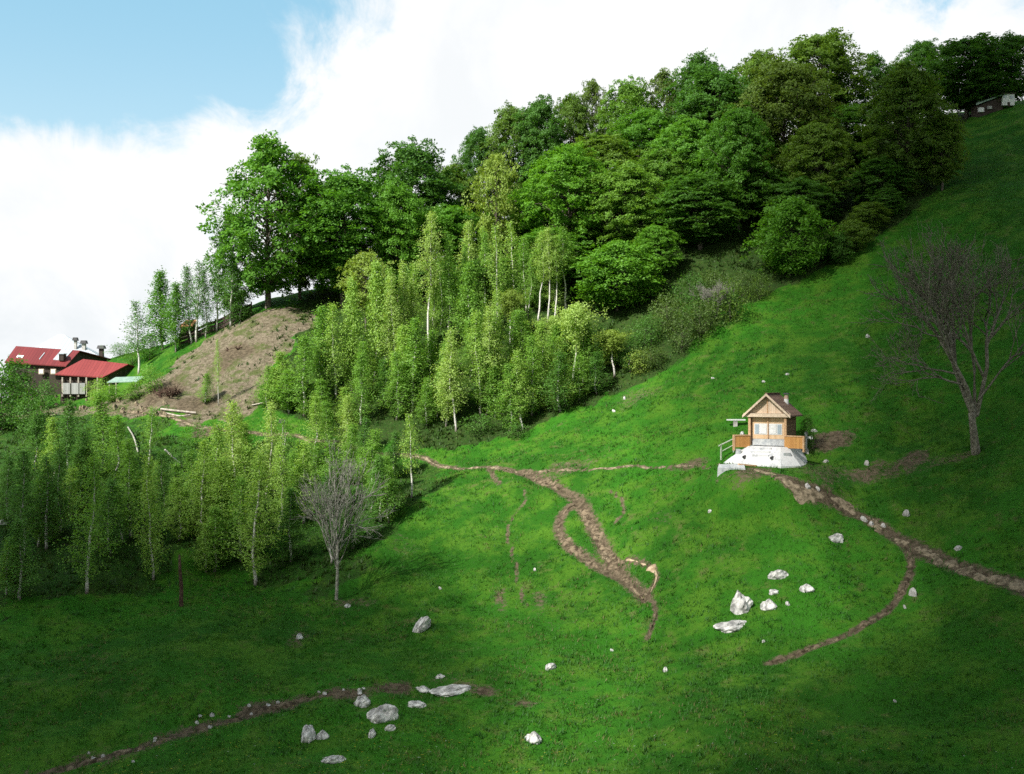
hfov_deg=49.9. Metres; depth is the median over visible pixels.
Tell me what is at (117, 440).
birch tree
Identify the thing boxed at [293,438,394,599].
bare tree
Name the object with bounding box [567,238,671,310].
beech tree
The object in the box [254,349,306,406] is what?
birch tree
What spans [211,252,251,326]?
birch tree
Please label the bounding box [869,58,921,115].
beech tree
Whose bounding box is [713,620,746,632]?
boulder
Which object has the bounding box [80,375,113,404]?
bush
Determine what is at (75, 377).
farm shed
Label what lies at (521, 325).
birch tree
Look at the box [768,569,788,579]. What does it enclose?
boulder
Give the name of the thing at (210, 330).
ridge fence
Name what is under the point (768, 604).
boulder
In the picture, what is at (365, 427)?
birch tree
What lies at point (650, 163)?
beech tree
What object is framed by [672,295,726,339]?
bush
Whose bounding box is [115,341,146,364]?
bush
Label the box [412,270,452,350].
birch tree
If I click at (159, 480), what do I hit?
birch tree
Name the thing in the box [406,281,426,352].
birch tree
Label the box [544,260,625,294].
beech tree
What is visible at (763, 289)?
bush
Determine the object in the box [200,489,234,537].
birch tree
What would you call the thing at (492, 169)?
beech tree
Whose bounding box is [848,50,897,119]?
beech tree
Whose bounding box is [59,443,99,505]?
birch tree
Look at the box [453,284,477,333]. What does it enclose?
birch tree
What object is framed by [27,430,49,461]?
birch tree
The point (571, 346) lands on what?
birch tree
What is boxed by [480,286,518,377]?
birch tree
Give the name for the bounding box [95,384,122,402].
bush
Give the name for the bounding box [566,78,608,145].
beech tree
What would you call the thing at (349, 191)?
beech tree
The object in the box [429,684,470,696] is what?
boulder
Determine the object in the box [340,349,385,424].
birch tree
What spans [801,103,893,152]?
beech tree
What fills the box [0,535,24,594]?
birch tree
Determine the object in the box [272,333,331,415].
birch tree
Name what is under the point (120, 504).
birch tree
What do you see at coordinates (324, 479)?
birch tree
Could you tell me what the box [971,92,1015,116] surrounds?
white walled cabin
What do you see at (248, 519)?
birch tree
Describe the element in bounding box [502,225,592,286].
beech tree
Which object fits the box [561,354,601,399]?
birch tree
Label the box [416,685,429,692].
boulder
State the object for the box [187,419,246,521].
birch tree
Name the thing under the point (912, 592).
stone
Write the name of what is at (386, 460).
birch tree
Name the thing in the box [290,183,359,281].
beech tree
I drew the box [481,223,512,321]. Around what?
birch tree
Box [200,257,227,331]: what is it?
birch tree
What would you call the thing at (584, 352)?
birch tree
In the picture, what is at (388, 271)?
birch tree
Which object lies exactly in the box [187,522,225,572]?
birch tree
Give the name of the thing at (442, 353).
birch tree
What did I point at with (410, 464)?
birch tree
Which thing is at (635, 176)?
beech tree
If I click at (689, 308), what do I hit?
bush
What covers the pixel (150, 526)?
birch tree
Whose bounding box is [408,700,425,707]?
boulder
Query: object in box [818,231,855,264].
sapling
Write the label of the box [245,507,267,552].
birch tree
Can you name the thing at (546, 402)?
bush
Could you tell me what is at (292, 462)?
birch tree
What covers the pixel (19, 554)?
birch tree
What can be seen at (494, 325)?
birch tree
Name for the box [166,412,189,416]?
fallen log
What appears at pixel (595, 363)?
birch tree
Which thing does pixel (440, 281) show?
birch tree
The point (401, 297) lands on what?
birch tree
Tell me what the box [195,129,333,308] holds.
beech tree
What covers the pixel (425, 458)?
footpath
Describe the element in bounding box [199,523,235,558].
birch tree
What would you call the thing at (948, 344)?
leafless tree
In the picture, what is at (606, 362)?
birch tree
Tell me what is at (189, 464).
birch tree
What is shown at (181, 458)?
bush
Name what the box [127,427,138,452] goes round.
fallen log
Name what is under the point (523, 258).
birch tree
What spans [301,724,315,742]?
boulder
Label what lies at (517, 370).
birch tree
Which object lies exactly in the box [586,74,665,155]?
beech tree
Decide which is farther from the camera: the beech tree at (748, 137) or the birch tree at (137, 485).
the beech tree at (748, 137)
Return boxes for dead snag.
[178,555,182,606]
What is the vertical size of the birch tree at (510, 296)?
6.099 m
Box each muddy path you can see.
[62,694,331,770]
[532,476,642,598]
[555,504,599,567]
[626,559,657,590]
[649,606,656,632]
[772,547,913,662]
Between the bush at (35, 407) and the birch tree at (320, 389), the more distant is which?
the bush at (35, 407)
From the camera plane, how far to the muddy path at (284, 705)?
51.79 m
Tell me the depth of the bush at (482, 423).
93.70 m
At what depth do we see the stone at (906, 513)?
66.52 m
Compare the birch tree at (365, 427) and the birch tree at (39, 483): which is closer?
the birch tree at (39, 483)
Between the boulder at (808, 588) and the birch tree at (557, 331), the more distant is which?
the birch tree at (557, 331)
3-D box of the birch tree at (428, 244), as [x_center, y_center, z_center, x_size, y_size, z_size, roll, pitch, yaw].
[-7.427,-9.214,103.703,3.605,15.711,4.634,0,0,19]
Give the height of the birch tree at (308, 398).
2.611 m
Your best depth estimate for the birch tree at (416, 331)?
97.37 m
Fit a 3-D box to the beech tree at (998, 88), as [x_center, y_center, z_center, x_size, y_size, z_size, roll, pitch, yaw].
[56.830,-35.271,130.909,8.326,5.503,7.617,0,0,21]
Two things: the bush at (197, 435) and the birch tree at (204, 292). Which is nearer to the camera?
the bush at (197, 435)
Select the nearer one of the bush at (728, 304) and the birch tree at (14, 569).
the birch tree at (14, 569)
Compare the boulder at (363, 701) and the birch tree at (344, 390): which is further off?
the birch tree at (344, 390)
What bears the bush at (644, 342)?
on the ground at (998, 126)
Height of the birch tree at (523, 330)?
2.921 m
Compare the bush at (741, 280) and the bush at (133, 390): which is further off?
the bush at (133, 390)
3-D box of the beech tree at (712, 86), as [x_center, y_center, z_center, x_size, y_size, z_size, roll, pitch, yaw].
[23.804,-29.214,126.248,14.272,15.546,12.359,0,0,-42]
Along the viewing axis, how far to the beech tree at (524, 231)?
121.55 m
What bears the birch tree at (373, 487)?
on the ground at (998, 126)
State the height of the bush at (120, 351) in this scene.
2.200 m
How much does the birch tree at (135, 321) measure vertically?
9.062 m
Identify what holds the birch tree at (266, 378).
on the ground at (998, 126)
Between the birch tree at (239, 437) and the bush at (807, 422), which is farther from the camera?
the birch tree at (239, 437)
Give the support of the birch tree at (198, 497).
on the ground at (998, 126)
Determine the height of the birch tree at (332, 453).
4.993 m
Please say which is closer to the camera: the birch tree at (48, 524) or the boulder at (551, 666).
the boulder at (551, 666)
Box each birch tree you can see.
[0,445,54,556]
[0,452,27,524]
[0,516,48,599]
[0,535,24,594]
[1,545,35,591]
[5,410,51,475]
[15,450,71,549]
[18,474,62,546]
[21,468,58,529]
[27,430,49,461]
[27,485,75,543]
[29,443,83,532]
[30,414,70,475]
[36,437,66,473]
[42,396,85,479]
[49,486,76,529]
[52,452,126,593]
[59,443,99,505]
[60,427,108,507]
[60,467,89,518]
[70,388,128,470]
[78,446,103,502]
[79,497,111,547]
[85,476,133,556]
[96,412,149,480]
[100,440,142,485]
[101,484,138,540]
[102,434,156,537]
[118,299,160,373]
[126,451,177,579]
[128,467,163,533]
[135,405,164,463]
[139,265,174,349]
[141,451,183,505]
[144,460,171,499]
[156,474,198,541]
[158,280,192,352]
[158,484,178,520]
[164,448,210,517]
[165,462,186,494]
[170,263,202,344]
[177,436,226,535]
[180,506,199,537]
[182,259,211,342]
[182,505,240,571]
[186,465,212,504]
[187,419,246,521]
[187,476,212,535]
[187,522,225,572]
[191,267,221,337]
[198,452,246,538]
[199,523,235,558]
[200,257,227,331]
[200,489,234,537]
[206,395,254,486]
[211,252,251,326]
[213,340,222,404]
[214,464,240,517]
[217,473,263,562]
[218,446,289,585]
[224,411,256,471]
[227,289,255,321]
[232,445,259,516]
[234,420,265,479]
[234,501,264,544]
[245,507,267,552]
[250,365,274,409]
[251,398,288,496]
[251,440,305,529]
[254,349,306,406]
[254,367,281,398]
[257,367,287,405]
[258,446,286,495]
[269,369,301,413]
[269,484,310,561]
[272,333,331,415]
[272,450,319,518]
[277,416,295,473]
[280,440,326,523]
[283,439,320,483]
[291,383,320,409]
[296,394,339,463]
[297,303,342,388]
[299,379,339,421]
[304,446,328,485]
[305,474,348,563]
[308,335,332,384]
[310,400,340,447]
[312,439,358,499]
[313,298,353,397]
[331,385,361,419]
[331,393,358,458]
[333,335,360,390]
[333,407,354,424]
[335,271,378,390]
[335,486,378,548]
[336,421,368,483]
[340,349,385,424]
[344,341,379,401]
[351,415,384,467]
[351,427,395,493]
[352,446,369,487]
[359,252,392,383]
[359,452,401,521]
[362,359,382,396]
[363,466,398,511]
[366,357,398,406]
[367,456,405,501]
[369,465,411,509]
[370,263,411,360]
[372,348,422,419]
[372,359,391,394]
[374,465,404,522]
[375,273,409,371]
[379,255,422,362]
[379,320,422,402]
[382,430,412,477]
[386,314,439,413]
[390,452,403,473]
[391,294,411,352]
[394,411,428,497]
[400,347,420,400]
[406,261,432,331]
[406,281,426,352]
[406,375,441,425]
[412,205,452,351]
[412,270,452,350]
[418,327,440,391]
[418,335,437,378]
[422,324,469,431]
[423,369,439,418]
[424,236,466,349]
[426,253,453,329]
[427,341,464,420]
[429,370,451,414]
[431,346,470,426]
[434,341,455,375]
[445,259,486,350]
[446,241,474,337]
[451,219,484,293]
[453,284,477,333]
[453,319,481,376]
[456,308,504,414]
[462,338,505,414]
[465,305,492,350]
[466,302,507,409]
[472,230,499,305]
[474,224,497,275]
[476,364,506,417]
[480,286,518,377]
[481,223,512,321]
[482,315,503,397]
[482,362,545,430]
[483,332,513,402]
[491,257,516,308]
[497,287,531,345]
[498,345,535,430]
[499,219,527,288]
[499,307,528,386]
[501,308,537,380]
[507,235,539,310]
[508,321,536,345]
[514,235,534,298]
[514,334,554,415]
[518,306,536,331]
[520,331,548,371]
[522,318,557,400]
[523,254,540,310]
[529,230,559,320]
[530,262,547,308]
[531,314,565,358]
[535,225,559,319]
[539,349,582,412]
[540,324,579,365]
[541,265,571,314]
[543,232,566,314]
[544,359,579,406]
[546,335,574,381]
[548,296,607,382]
[551,224,578,308]
[561,328,577,363]
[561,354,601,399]
[569,318,605,380]
[570,320,600,382]
[582,349,612,393]
[584,325,633,376]
[587,345,616,370]
[589,325,618,372]
[598,345,622,368]
[604,327,628,365]
[612,337,641,372]
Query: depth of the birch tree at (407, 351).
98.28 m
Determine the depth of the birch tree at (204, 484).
82.29 m
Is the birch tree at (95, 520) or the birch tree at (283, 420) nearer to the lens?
the birch tree at (95, 520)
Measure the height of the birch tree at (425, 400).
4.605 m
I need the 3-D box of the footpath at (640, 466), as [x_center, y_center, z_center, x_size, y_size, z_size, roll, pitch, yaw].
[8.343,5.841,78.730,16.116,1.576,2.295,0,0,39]
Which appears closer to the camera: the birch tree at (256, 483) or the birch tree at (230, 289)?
the birch tree at (256, 483)
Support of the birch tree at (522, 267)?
on the ground at (998, 126)
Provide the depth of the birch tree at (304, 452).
80.05 m
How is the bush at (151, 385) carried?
on the ground at (998, 126)
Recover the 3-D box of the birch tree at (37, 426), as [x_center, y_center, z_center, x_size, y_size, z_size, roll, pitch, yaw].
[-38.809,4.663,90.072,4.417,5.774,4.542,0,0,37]
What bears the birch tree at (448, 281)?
on the ground at (998, 126)
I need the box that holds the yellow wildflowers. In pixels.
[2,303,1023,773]
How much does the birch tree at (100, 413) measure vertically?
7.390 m
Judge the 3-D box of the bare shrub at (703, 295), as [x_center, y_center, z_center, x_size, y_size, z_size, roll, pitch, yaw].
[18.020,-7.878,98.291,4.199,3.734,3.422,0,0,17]
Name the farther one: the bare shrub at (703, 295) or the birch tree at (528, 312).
the birch tree at (528, 312)
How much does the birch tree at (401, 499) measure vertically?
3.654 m
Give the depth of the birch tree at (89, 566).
69.49 m
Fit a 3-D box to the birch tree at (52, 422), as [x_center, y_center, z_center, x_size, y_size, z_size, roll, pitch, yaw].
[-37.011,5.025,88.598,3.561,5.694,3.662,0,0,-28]
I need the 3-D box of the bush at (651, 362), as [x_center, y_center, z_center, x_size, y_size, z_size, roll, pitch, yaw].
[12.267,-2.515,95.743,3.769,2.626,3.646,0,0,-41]
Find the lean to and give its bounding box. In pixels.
[107,376,143,393]
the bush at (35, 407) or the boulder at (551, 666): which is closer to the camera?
the boulder at (551, 666)
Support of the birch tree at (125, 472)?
on the ground at (998, 126)
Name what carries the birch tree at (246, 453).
on the ground at (998, 126)
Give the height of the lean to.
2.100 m
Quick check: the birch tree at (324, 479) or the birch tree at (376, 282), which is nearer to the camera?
the birch tree at (324, 479)
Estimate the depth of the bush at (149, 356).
128.59 m
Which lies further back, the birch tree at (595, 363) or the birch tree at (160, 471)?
the birch tree at (595, 363)
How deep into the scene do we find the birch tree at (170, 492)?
79.82 m
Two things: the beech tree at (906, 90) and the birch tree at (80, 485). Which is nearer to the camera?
the birch tree at (80, 485)
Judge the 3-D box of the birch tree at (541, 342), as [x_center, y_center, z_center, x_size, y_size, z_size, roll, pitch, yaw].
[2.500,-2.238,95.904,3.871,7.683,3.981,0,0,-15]
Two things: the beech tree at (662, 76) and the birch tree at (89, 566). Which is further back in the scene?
the beech tree at (662, 76)
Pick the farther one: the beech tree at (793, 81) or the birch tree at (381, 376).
the beech tree at (793, 81)
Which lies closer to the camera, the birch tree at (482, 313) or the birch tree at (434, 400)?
the birch tree at (434, 400)
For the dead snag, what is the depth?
68.82 m
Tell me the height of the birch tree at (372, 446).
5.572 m
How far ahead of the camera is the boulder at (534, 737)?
49.13 m
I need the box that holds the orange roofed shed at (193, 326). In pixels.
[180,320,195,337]
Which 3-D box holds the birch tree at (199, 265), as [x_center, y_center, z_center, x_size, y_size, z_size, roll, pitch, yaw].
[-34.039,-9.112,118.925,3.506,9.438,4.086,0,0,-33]
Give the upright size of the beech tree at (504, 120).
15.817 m
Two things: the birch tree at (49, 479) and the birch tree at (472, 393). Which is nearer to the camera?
the birch tree at (49, 479)
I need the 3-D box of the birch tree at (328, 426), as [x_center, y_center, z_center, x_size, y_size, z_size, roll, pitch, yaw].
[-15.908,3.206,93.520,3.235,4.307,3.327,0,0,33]
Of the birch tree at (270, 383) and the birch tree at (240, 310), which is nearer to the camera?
the birch tree at (270, 383)
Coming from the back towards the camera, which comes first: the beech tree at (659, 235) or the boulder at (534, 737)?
the beech tree at (659, 235)
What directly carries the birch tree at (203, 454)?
on the ground at (998, 126)
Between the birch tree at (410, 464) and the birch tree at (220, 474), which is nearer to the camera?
the birch tree at (220, 474)
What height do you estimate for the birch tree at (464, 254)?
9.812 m
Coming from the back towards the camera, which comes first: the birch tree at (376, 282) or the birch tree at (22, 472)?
the birch tree at (376, 282)
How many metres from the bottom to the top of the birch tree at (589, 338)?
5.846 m
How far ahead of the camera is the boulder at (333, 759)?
47.07 m
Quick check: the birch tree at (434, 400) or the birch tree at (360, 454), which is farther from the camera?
the birch tree at (434, 400)
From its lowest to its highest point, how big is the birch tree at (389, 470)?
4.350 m
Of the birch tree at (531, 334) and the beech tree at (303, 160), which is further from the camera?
the beech tree at (303, 160)
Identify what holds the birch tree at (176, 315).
on the ground at (998, 126)
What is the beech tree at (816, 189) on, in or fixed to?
on the ground at (998, 126)
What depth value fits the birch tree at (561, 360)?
92.92 m
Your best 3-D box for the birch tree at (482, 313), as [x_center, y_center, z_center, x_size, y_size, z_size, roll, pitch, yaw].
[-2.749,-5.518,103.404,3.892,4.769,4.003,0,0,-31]
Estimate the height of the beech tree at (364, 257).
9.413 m
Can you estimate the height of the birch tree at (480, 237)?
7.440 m
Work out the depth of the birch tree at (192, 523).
77.56 m
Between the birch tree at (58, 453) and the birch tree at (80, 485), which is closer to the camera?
the birch tree at (58, 453)
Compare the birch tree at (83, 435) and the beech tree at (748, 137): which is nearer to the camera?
the birch tree at (83, 435)
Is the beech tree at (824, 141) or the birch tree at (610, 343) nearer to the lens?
the birch tree at (610, 343)
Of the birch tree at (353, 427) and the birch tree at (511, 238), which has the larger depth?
the birch tree at (511, 238)
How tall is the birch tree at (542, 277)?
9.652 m
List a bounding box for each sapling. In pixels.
[195,373,216,403]
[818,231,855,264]
[828,219,880,252]
[843,202,892,231]
[869,187,908,217]
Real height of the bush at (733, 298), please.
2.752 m
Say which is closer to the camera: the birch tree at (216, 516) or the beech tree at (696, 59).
the birch tree at (216, 516)
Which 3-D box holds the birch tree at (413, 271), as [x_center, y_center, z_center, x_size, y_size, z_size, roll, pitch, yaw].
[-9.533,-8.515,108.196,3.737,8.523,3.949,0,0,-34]
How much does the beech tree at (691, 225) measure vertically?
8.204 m
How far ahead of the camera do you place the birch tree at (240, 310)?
117.66 m
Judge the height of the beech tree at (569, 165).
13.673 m
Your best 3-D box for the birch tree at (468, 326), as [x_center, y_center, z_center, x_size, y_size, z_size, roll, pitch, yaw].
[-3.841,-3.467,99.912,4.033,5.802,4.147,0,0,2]
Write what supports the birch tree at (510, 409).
on the ground at (998, 126)
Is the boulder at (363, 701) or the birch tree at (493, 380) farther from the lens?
the birch tree at (493, 380)
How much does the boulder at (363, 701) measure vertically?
1.039 m
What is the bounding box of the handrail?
[718,439,733,459]
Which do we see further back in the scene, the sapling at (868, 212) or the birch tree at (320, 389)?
the sapling at (868, 212)
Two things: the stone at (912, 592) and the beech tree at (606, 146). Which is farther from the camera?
the beech tree at (606, 146)
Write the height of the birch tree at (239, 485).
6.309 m
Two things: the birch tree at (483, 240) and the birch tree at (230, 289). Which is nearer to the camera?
the birch tree at (483, 240)
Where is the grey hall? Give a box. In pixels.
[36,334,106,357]
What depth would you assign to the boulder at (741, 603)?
59.69 m
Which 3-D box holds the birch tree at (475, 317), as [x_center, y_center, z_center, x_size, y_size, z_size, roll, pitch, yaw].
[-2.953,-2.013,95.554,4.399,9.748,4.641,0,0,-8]
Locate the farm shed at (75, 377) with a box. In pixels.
[55,359,134,403]
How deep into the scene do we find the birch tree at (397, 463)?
89.18 m
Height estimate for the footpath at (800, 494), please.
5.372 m
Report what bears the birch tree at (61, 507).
on the ground at (998, 126)
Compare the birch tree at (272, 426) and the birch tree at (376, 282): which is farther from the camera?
the birch tree at (376, 282)
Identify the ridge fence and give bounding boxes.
[179,302,251,345]
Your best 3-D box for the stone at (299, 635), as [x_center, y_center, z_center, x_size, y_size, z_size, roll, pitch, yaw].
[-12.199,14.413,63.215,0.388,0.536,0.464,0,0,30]
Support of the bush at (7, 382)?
on the ground at (998, 126)
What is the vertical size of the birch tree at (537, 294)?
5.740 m
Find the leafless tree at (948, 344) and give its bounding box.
[850,220,1023,455]
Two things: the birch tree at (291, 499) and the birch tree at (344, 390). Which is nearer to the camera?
the birch tree at (291, 499)
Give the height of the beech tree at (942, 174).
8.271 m
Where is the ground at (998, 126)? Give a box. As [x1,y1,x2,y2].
[0,100,1023,773]
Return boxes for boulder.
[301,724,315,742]
[316,729,328,739]
[321,755,345,763]
[354,694,370,707]
[366,704,398,723]
[368,728,375,737]
[384,724,395,730]
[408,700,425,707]
[412,616,430,632]
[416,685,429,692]
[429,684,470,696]
[435,674,444,678]
[525,731,541,744]
[545,663,555,670]
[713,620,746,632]
[730,590,752,614]
[760,598,776,610]
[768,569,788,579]
[769,589,778,594]
[799,583,814,592]
[829,533,843,542]
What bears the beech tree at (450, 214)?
on the ground at (998, 126)
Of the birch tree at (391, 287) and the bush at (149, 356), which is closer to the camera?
the birch tree at (391, 287)
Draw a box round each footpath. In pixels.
[108,411,527,473]
[530,463,719,473]
[752,468,1023,591]
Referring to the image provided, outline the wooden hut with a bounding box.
[724,393,806,467]
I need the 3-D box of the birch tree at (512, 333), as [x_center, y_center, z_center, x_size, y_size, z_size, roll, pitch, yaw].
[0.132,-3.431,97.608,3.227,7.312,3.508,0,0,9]
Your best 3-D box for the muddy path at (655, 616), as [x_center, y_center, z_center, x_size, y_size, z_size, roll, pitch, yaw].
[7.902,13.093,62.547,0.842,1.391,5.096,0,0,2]
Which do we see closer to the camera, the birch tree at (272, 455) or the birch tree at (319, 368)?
the birch tree at (272, 455)
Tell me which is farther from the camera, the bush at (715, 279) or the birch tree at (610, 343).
the bush at (715, 279)
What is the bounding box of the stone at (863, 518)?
[860,516,867,521]
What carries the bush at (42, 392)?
on the ground at (998, 126)
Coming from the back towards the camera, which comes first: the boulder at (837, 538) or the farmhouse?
the farmhouse
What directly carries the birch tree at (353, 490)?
on the ground at (998, 126)
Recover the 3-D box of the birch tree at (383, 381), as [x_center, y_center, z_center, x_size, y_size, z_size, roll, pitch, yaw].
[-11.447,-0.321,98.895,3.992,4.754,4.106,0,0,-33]
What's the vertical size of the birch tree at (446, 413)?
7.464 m
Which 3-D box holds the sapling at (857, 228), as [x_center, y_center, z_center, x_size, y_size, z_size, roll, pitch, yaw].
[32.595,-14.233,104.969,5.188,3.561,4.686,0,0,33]
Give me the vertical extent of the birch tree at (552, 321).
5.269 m
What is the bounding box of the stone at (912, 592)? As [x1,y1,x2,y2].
[908,587,916,596]
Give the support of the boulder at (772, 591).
on the ground at (998, 126)
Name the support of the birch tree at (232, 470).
on the ground at (998, 126)
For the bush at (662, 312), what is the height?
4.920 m
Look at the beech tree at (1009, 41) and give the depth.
131.72 m
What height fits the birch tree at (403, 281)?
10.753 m
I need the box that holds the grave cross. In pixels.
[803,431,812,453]
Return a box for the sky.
[0,0,1023,396]
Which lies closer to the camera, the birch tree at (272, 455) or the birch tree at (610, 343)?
the birch tree at (272, 455)
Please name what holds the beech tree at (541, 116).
on the ground at (998, 126)
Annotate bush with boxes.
[0,353,42,410]
[0,368,40,431]
[6,391,55,434]
[22,377,65,411]
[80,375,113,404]
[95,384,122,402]
[104,342,141,357]
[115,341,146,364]
[117,382,147,400]
[131,363,164,394]
[133,332,163,360]
[166,442,199,473]
[177,423,209,447]
[451,412,500,432]
[503,421,535,439]
[527,391,562,411]
[623,347,657,376]
[624,312,667,351]
[633,343,675,369]
[645,288,689,335]
[657,312,703,356]
[668,271,709,307]
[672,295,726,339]
[676,300,716,324]
[696,266,738,300]
[698,286,745,309]
[706,277,758,322]
[728,267,762,301]
[745,272,773,299]
[797,414,817,448]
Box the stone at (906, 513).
[902,509,909,516]
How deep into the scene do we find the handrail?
75.70 m
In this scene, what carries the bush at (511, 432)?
on the ground at (998, 126)
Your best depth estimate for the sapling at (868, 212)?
106.22 m
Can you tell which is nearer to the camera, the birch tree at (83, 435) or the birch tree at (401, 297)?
the birch tree at (83, 435)
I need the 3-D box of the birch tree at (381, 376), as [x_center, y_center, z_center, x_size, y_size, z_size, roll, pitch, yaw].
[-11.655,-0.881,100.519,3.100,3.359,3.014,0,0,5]
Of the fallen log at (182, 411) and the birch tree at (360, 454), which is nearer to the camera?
the birch tree at (360, 454)
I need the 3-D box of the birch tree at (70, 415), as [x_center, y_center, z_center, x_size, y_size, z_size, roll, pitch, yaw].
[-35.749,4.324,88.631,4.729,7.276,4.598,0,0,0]
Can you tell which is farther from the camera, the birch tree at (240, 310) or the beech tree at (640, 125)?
the beech tree at (640, 125)
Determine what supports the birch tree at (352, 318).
on the ground at (998, 126)
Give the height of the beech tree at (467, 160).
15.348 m
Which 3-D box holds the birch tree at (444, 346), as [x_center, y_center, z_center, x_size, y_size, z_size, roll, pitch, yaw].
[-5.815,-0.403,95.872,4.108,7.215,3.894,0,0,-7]
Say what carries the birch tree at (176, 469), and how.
on the ground at (998, 126)
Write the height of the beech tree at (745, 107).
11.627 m
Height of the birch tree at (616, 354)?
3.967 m
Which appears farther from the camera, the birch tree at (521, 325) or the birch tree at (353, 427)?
the birch tree at (521, 325)
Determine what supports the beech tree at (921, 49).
on the ground at (998, 126)
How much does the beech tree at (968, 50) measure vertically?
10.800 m
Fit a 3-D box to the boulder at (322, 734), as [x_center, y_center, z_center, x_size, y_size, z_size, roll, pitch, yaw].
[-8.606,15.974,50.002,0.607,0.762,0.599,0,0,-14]
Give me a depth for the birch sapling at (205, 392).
103.37 m
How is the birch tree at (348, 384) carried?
on the ground at (998, 126)
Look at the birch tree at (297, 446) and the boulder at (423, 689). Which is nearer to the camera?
the boulder at (423, 689)
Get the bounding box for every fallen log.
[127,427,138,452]
[160,408,195,413]
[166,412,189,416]
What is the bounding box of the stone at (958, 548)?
[954,545,961,550]
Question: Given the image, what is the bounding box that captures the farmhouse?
[4,346,110,398]
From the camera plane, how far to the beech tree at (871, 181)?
110.73 m
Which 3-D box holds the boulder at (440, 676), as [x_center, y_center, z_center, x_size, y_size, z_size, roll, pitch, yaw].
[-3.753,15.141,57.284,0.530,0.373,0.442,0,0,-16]
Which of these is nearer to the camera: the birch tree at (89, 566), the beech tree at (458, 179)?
the birch tree at (89, 566)
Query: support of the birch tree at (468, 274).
on the ground at (998, 126)
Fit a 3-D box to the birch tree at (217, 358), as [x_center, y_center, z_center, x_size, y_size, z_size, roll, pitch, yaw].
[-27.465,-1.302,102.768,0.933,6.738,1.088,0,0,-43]
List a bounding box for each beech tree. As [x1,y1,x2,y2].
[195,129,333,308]
[197,210,261,310]
[257,151,340,299]
[273,163,406,306]
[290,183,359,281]
[334,248,393,329]
[354,135,465,261]
[366,177,434,300]
[393,261,458,297]
[419,203,502,267]
[427,163,485,236]
[429,259,521,300]
[450,126,511,230]
[460,147,527,264]
[469,100,546,195]
[475,188,551,248]
[498,94,567,187]
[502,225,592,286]
[506,142,635,255]
[524,183,590,217]
[543,91,603,148]
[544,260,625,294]
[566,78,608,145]
[566,160,668,259]
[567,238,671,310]
[571,131,649,202]
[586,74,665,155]
[589,105,689,169]
[627,143,689,225]
[632,222,686,276]
[642,66,682,137]
[642,171,757,249]
[647,113,730,200]
[655,47,728,122]
[665,61,775,177]
[694,100,790,230]
[700,89,781,156]
[712,53,844,178]
[727,165,794,224]
[729,48,811,141]
[739,193,844,277]
[761,175,844,224]
[772,114,864,205]
[775,27,876,130]
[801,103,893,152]
[818,142,879,171]
[829,154,929,203]
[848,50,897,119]
[850,63,964,182]
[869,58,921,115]
[894,38,942,97]
[911,112,972,190]
[913,32,1022,118]
[952,66,1023,108]
[954,30,1023,102]
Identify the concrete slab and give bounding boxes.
[717,464,744,476]
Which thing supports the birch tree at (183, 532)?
on the ground at (998, 126)
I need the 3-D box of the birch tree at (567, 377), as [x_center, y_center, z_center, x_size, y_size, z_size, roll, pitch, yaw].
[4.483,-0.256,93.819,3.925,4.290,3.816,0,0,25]
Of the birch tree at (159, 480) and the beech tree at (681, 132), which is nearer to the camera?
the birch tree at (159, 480)
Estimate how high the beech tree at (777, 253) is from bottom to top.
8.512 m
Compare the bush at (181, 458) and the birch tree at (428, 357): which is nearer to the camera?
the bush at (181, 458)
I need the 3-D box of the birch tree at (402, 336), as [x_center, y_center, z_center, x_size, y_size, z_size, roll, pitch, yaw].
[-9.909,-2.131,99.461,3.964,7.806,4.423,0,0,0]
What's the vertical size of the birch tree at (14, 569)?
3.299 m
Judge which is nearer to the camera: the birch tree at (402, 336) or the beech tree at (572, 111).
the birch tree at (402, 336)
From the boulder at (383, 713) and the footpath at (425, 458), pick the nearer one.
the boulder at (383, 713)
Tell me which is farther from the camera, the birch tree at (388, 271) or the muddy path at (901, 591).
the birch tree at (388, 271)
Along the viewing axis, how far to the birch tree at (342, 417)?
96.99 m
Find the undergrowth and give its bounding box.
[0,135,961,619]
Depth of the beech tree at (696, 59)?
138.75 m
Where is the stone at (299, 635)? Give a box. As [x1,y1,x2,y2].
[296,633,303,638]
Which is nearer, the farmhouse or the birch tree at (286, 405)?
the birch tree at (286, 405)
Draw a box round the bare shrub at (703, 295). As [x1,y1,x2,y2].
[692,281,735,317]
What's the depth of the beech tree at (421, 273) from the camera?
114.80 m
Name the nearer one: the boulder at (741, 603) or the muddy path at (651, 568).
the boulder at (741, 603)
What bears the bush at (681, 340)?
on the ground at (998, 126)
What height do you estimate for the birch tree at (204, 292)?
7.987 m
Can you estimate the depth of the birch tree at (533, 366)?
94.41 m
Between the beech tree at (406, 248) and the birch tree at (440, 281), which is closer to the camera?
the birch tree at (440, 281)
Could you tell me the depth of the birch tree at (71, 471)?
80.74 m
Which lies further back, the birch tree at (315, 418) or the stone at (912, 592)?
the birch tree at (315, 418)
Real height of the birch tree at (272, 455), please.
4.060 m
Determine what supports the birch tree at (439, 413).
on the ground at (998, 126)

